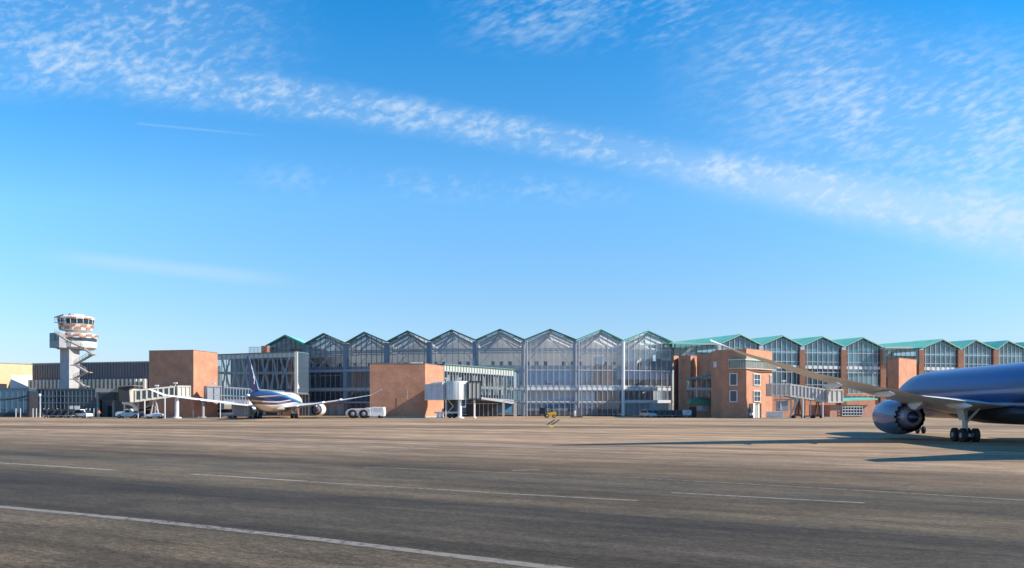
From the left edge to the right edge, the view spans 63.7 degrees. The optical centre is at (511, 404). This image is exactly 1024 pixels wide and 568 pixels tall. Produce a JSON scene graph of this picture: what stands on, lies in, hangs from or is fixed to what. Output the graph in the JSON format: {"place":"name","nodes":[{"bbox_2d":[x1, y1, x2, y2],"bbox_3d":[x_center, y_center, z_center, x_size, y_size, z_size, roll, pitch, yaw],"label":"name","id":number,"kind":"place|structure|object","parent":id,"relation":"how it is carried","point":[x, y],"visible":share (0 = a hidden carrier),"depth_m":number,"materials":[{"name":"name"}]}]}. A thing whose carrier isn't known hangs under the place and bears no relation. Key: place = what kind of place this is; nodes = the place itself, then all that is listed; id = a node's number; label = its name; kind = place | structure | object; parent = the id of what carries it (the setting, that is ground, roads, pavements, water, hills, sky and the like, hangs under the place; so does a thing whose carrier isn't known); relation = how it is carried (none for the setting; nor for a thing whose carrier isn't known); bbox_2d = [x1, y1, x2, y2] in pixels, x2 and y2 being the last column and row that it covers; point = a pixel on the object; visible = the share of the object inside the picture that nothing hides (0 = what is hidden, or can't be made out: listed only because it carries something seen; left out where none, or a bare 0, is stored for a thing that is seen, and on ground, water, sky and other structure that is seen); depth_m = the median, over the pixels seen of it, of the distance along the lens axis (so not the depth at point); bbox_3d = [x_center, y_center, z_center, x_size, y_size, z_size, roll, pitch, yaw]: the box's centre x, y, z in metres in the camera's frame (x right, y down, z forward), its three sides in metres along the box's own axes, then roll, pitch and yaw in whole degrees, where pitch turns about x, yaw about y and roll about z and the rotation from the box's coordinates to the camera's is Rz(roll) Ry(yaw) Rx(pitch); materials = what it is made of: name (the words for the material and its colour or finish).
{"place":"outdoors","nodes":[
{"label":"outdoors","id":0,"kind":"place"},
{"bbox_2d":[49,313,97,387],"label":"control tower","id":1,"kind":"structure","parent":0,"point":[73,341],"depth_m":213.09,"materials":[{"name":"concrete"}]},
{"bbox_2d":[28,361,220,408],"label":"warehouse","id":2,"kind":"structure","parent":0,"point":[108,375],"depth_m":230.39,"materials":[{"name":"grey paint"}]},
{"bbox_2d":[149,350,217,417],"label":"brick gate tower","id":3,"kind":"structure","parent":0,"point":[196,371],"depth_m":181.61,"materials":[{"name":"brick"}]},
{"bbox_2d":[369,362,443,417],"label":"brick gate tower","id":4,"kind":"structure","parent":0,"point":[401,394],"depth_m":179.00,"materials":[{"name":"brick"}]},
{"bbox_2d":[425,378,480,417],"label":"jet bridge","id":5,"kind":"structure","parent":0,"point":[451,392],"depth_m":173.76,"materials":[{"name":"white metal"}]},
{"bbox_2d":[0,405,1023,567],"bbox_3d":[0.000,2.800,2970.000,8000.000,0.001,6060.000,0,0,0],"label":"ground","id":6,"kind":"structure","parent":0,"point":[658,523],"depth_m":26.36,"materials":[{"name":"grey asphalt"}]},
{"bbox_2d":[0,362,32,387],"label":"hangar","id":7,"kind":"structure","parent":6,"relation":"on","point":[15,375],"depth_m":247.86,"materials":[{"name":"yellow paint"}]},
{"bbox_2d":[10,376,31,387],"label":"door","id":8,"kind":"structure","parent":7,"relation":"in","point":[15,381],"depth_m":249.63,"materials":[{"name":"white paint"}]},
{"bbox_2d":[0,388,36,416],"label":"glass pavilion","id":9,"kind":"structure","parent":6,"relation":"on","point":[7,408],"depth_m":193.00,"materials":[{"name":"blue glass"}]},
{"bbox_2d":[0,390,23,412],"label":"window frame","id":10,"kind":"structure","parent":9,"relation":"in","point":[0,390],"depth_m":192.90,"materials":[{"name":"grey metal"}]},
{"bbox_2d":[0,391,37,416],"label":"overhead pipe","id":11,"kind":"object","parent":6,"relation":"on","point":[32,399],"visible":0.95,"depth_m":189.31,"materials":[{"name":"concrete"}]},
{"bbox_2d":[39,394,40,416],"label":"lamp post","id":12,"kind":"object","parent":6,"relation":"on","point":[40,406],"visible":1,"depth_m":183.96,"materials":[{"name":"metal"}]},
{"bbox_2d":[43,409,53,417],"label":"baggage dolly","id":13,"kind":"object","parent":6,"relation":"on","point":[46,412],"visible":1,"depth_m":177.32,"materials":[{"name":"metal"}]},
{"bbox_2d":[50,409,60,417],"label":"baggage dolly","id":14,"kind":"object","parent":6,"relation":"on","point":[53,412],"visible":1,"depth_m":177.02,"materials":[{"name":"grey paint"}]},
{"bbox_2d":[5,463,113,469],"bbox_3d":[-21.785,2.795,38.131,10.757,0.001,0.292,0,0,30],"label":"painted line","id":15,"kind":"object","parent":6,"relation":"on","point":[60,466],"visible":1,"depth_m":37.42,"materials":[{"name":"beige paint"}]},
{"bbox_2d":[57,409,67,417],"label":"baggage dolly","id":16,"kind":"object","parent":6,"relation":"on","point":[60,412],"visible":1,"depth_m":176.72,"materials":[{"name":"grey paint"}]},
{"bbox_2d":[36,388,101,416],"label":"glass pavilion","id":17,"kind":"structure","parent":6,"relation":"on","point":[64,398],"depth_m":196.00,"materials":[{"name":"blue glass"}]},
{"bbox_2d":[52,390,95,416],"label":"window frame","id":18,"kind":"structure","parent":17,"relation":"in","point":[52,390],"depth_m":195.89,"materials":[{"name":"grey metal"}]},
{"bbox_2d":[64,409,75,417],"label":"baggage dolly","id":19,"kind":"object","parent":6,"relation":"on","point":[70,413],"visible":1,"depth_m":176.42,"materials":[{"name":"grey paint"}]},
{"bbox_2d":[75,409,92,417],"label":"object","id":20,"kind":"object","parent":6,"relation":"on","point":[83,413],"visible":1,"depth_m":177.44,"materials":[{"name":"white paint"}]},
{"bbox_2d":[96,389,148,416],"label":"concrete undercroft","id":21,"kind":"object","parent":6,"relation":"on","point":[112,405],"visible":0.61,"depth_m":195.00,"materials":[{"name":"concrete"}]},
{"bbox_2d":[108,406,111,416],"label":"door","id":22,"kind":"structure","parent":21,"relation":"in","point":[109,407],"depth_m":194.98,"materials":[{"name":"black metal"}]},
{"bbox_2d":[115,409,142,417],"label":"pickup truck","id":23,"kind":"object","parent":6,"relation":"on","point":[128,412],"visible":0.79,"depth_m":174.05,"materials":[{"name":"white paint"}]},
{"bbox_2d":[122,402,138,417],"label":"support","id":24,"kind":"object","parent":6,"relation":"on","point":[135,406],"visible":0.89,"depth_m":170.88,"materials":[{"name":"white paint"}]},
{"bbox_2d":[129,406,153,417],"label":"belt loader","id":25,"kind":"object","parent":6,"relation":"on","point":[147,411],"visible":0.41,"depth_m":174.35,"materials":[{"name":"grey paint"}]},
{"bbox_2d":[116,382,190,418],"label":"jet bridge","id":26,"kind":"structure","parent":6,"relation":"on","point":[129,393],"depth_m":170.16,"materials":[{"name":"beige metal"}]},
{"bbox_2d":[146,406,162,418],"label":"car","id":27,"kind":"object","parent":6,"relation":"on","point":[157,415],"visible":1,"depth_m":167.30,"materials":[{"name":"white paint"}]},
{"bbox_2d":[126,421,211,421],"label":"painted line","id":28,"kind":"object","parent":6,"relation":"on","point":[168,421],"visible":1,"depth_m":138.80,"materials":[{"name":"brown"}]},
{"bbox_2d":[19,432,398,454],"bbox_3d":[-27.694,2.795,68.365,60.913,0.001,6.615,0,0,40],"label":"painted line","id":29,"kind":"object","parent":6,"relation":"on","point":[266,441],"visible":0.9,"depth_m":56.77,"materials":[{"name":"white paint"}]},
{"bbox_2d":[218,409,231,416],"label":"van","id":30,"kind":"object","parent":6,"relation":"on","point":[226,411],"visible":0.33,"depth_m":191.08,"materials":[{"name":"white paint"}]},
{"bbox_2d":[221,415,253,417],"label":"flat trailer","id":31,"kind":"object","parent":6,"relation":"on","point":[235,416],"visible":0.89,"depth_m":171.03,"materials":[{"name":"metal"}]},
{"bbox_2d":[232,401,251,414],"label":"cargo container","id":32,"kind":"object","parent":31,"relation":"on","point":[241,410],"visible":0.96,"depth_m":171.05,"materials":[{"name":"white metal"}]},
{"bbox_2d":[200,383,284,417],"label":"jet bridge","id":33,"kind":"structure","parent":6,"relation":"on","point":[217,391],"depth_m":181.61,"materials":[{"name":"grey paint"}]},
{"bbox_2d":[194,474,304,481],"bbox_3d":[-10.258,2.795,31.801,6.401,0.001,0.271,0,0,30],"label":"painted line","id":34,"kind":"object","parent":6,"relation":"on","point":[248,477],"visible":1,"depth_m":31.75,"materials":[{"name":"beige paint"}]},
{"bbox_2d":[218,351,308,415],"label":"glazed walkway","id":35,"kind":"structure","parent":6,"relation":"on","point":[285,371],"depth_m":206.84,"materials":[{"name":"grey glass"}]},
{"bbox_2d":[149,356,381,417],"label":"airliner","id":36,"kind":"object","parent":6,"relation":"on","point":[272,401],"visible":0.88,"depth_m":166.64,"materials":[{"name":"white paint"}]},
{"bbox_2d":[261,346,269,415],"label":"brick chimney","id":37,"kind":"object","parent":6,"relation":"on","point":[265,348],"visible":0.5,"depth_m":216.50,"materials":[{"name":"orange brick"}]},
{"bbox_2d":[0,505,570,567],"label":"painted line","id":38,"kind":"object","parent":6,"relation":"on","point":[503,561],"visible":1,"depth_m":17.00,"materials":[{"name":"white paint"}]},
{"bbox_2d":[345,407,385,417],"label":"tow tractor","id":39,"kind":"object","parent":6,"relation":"on","point":[379,412],"visible":0.97,"depth_m":172.70,"materials":[{"name":"white paint"}]},
{"bbox_2d":[157,436,613,449],"bbox_3d":[-12.109,2.795,62.123,44.235,0.001,0.563,0,0,30],"label":"painted line","id":40,"kind":"object","parent":6,"relation":"on","point":[408,443],"visible":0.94,"depth_m":58.96,"materials":[{"name":"beige paint"}]},
{"bbox_2d":[265,329,674,415],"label":"glass terminal","id":41,"kind":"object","parent":6,"relation":"on","point":[602,360],"visible":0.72,"depth_m":215.00,"materials":[{"name":"glass"}]},
{"bbox_2d":[250,347,258,352],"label":"roof screen","id":42,"kind":"object","parent":41,"relation":"on","point":[254,349],"visible":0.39,"depth_m":215.94,"materials":[{"name":"metal"}]},
{"bbox_2d":[435,364,516,416],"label":"glazed walkway","id":43,"kind":"structure","parent":6,"relation":"on","point":[490,378],"depth_m":199.00,"materials":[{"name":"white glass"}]},
{"bbox_2d":[316,482,636,500],"bbox_3d":[-1.866,2.795,26.980,12.463,0.001,0.315,0,0,28],"label":"painted line","id":44,"kind":"object","parent":6,"relation":"on","point":[484,492],"visible":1,"depth_m":26.32,"materials":[{"name":"white paint"}]},
{"bbox_2d":[544,407,555,417],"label":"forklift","id":45,"kind":"object","parent":6,"relation":"on","point":[550,413],"visible":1,"depth_m":177.42,"materials":[{"name":"yellow paint"}]},
{"bbox_2d":[539,408,544,413],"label":"pallet load","id":46,"kind":"object","parent":45,"relation":"on","point":[541,410],"visible":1,"depth_m":177.45},
{"bbox_2d":[570,408,582,416],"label":"equipment stand","id":47,"kind":"object","parent":6,"relation":"on","point":[578,412],"visible":1,"depth_m":181.00,"materials":[{"name":"metal"}]},
{"bbox_2d":[639,410,656,416],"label":"car","id":48,"kind":"object","parent":6,"relation":"on","point":[646,413],"visible":0.98,"depth_m":185.37,"materials":[{"name":"silver metal"}]},
{"bbox_2d":[653,410,661,416],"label":"baggage dolly","id":49,"kind":"object","parent":6,"relation":"on","point":[658,412],"visible":0.7,"depth_m":186.28,"materials":[{"name":"metal"}]},
{"bbox_2d":[659,410,667,416],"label":"baggage dolly","id":50,"kind":"object","parent":6,"relation":"on","point":[663,413],"visible":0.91,"depth_m":186.46,"materials":[{"name":"grey paint"}]},
{"bbox_2d":[665,410,672,416],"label":"baggage dolly","id":51,"kind":"object","parent":6,"relation":"on","point":[669,413],"visible":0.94,"depth_m":186.61,"materials":[{"name":"grey paint"}]},
{"bbox_2d":[670,410,678,416],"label":"baggage dolly","id":52,"kind":"object","parent":6,"relation":"on","point":[674,413],"visible":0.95,"depth_m":186.86,"materials":[{"name":"grey paint"}]},
{"bbox_2d":[674,355,678,409],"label":"brick stair tower","id":53,"kind":"structure","parent":6,"relation":"on","point":[676,382],"depth_m":203.09,"materials":[{"name":"brown brick"}]},
{"bbox_2d":[682,410,691,416],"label":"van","id":54,"kind":"object","parent":6,"relation":"on","point":[688,413],"visible":0.91,"depth_m":186.32,"materials":[{"name":"metal"}]},
{"bbox_2d":[371,467,1017,499],"bbox_3d":[4.652,2.795,31.009,25.645,0.001,1.316,0,0,31],"label":"painted line","id":55,"kind":"object","parent":6,"relation":"on","point":[722,482],"visible":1,"depth_m":28.96,"materials":[{"name":"white paint"}]},
{"bbox_2d":[686,397,710,416],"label":"brick entrance building","id":56,"kind":"structure","parent":6,"relation":"on","point":[699,406],"depth_m":187.20,"materials":[{"name":"brick"}]},
{"bbox_2d":[672,492,863,502],"bbox_3d":[7.569,2.795,24.907,5.693,0.001,0.156,0,0,29],"label":"painted line","id":57,"kind":"object","parent":6,"relation":"on","point":[778,498],"visible":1,"depth_m":24.63,"materials":[{"name":"beige paint"}]},
{"bbox_2d":[766,411,783,417],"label":"metal barrier","id":58,"kind":"object","parent":6,"relation":"on","point":[774,414],"visible":1,"depth_m":170.00,"materials":[{"name":"metal"}]},
{"bbox_2d":[634,334,1023,414],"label":"gabled terminal wing","id":59,"kind":"structure","parent":6,"relation":"on","point":[861,359],"depth_m":225.91,"materials":[{"name":"glass"}]},
{"bbox_2d":[809,396,877,416],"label":"brick hall","id":60,"kind":"structure","parent":6,"relation":"on","point":[847,410],"depth_m":196.32,"materials":[{"name":"orange brick"}]},
{"bbox_2d":[709,339,1023,441],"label":"airliner","id":61,"kind":"object","parent":6,"relation":"on","point":[993,394],"visible":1,"depth_m":63.08,"materials":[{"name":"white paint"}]},
{"bbox_2d":[739,458,1021,468],"bbox_3d":[17.161,2.795,39.597,13.865,0.001,0.225,0,0,33],"label":"painted line","id":62,"kind":"object","parent":6,"relation":"on","point":[883,463],"visible":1,"depth_m":39.34,"materials":[{"name":"white"}]},
{"bbox_2d":[0,0,1023,404],"label":"sky","id":63,"kind":"structure","parent":0,"point":[219,176],"materials":[{"name":"blue"}]},
{"bbox_2d":[679,355,696,416],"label":"brick stair tower","id":64,"kind":"structure","parent":0,"point":[687,366],"depth_m":197.31,"materials":[{"name":"brick"}]},
{"bbox_2d":[697,348,775,417],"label":"octagonal brick tower","id":65,"kind":"structure","parent":0,"point":[736,382],"depth_m":177.50,"materials":[{"name":"orange brick"}]},
{"bbox_2d":[685,373,710,396],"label":"glazed footbridge","id":66,"kind":"object","parent":65,"relation":"attached to","point":[701,377],"visible":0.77,"depth_m":189.87,"materials":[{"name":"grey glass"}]},
{"bbox_2d":[766,380,842,417],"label":"jet bridge","id":67,"kind":"structure","parent":0,"point":[803,393],"depth_m":172.25,"materials":[{"name":"beige metal"}]},
{"bbox_2d":[887,358,916,399],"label":"brick stair tower","id":68,"kind":"structure","parent":0,"point":[901,372],"depth_m":202.50,"materials":[{"name":"orange brick"}]}
]}

